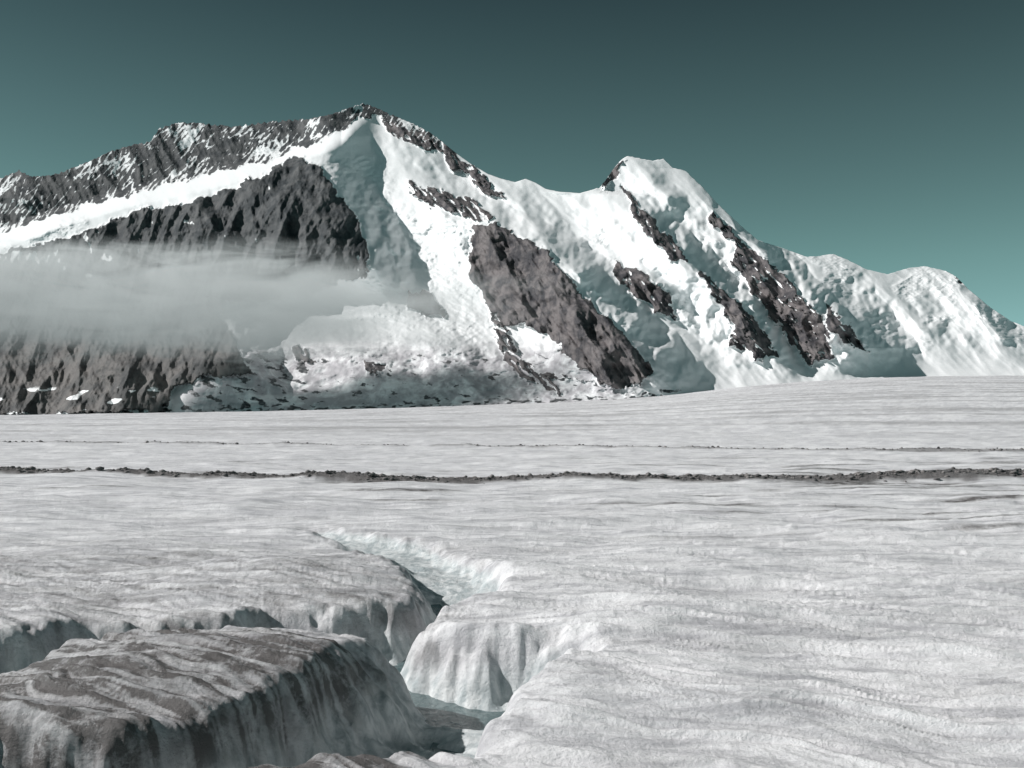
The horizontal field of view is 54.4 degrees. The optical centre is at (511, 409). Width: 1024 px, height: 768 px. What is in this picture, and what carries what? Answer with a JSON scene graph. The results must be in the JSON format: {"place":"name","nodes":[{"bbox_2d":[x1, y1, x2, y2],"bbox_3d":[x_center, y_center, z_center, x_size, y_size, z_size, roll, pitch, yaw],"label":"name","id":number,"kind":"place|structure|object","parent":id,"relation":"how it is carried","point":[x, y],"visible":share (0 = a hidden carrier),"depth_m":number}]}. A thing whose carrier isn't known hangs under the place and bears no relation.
{"place":"outdoors","nodes":[
{"label":"outdoors","id":0,"kind":"place"},
{"bbox_2d":[0,376,1023,767],"bbox_3d":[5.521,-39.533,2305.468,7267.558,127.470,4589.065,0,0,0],"label":"glacier","id":1,"kind":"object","parent":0,"point":[190,618],"visible":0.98,"depth_m":33.49},
{"bbox_2d":[395,604,504,752],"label":"meltwater stream","id":2,"kind":"structure","parent":1,"relation":"on","point":[436,712],"depth_m":25.60},
{"bbox_2d":[0,466,1023,483],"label":"moraine rubble","id":3,"kind":"object","parent":1,"relation":"on","point":[1014,472],"visible":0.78,"depth_m":85.94},
{"bbox_2d":[2,440,1022,451],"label":"moraine rubble","id":4,"kind":"object","parent":1,"relation":"on","point":[938,447],"visible":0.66,"depth_m":156.42},
{"bbox_2d":[0,103,1023,414],"bbox_3d":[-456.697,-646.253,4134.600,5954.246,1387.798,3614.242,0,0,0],"label":"snowy mountain range","id":5,"kind":"structure","parent":0,"point":[362,255],"depth_m":3165.25},
{"bbox_2d":[0,0,1023,325],"label":"sky","id":6,"kind":"structure","parent":0,"point":[882,136]}
]}

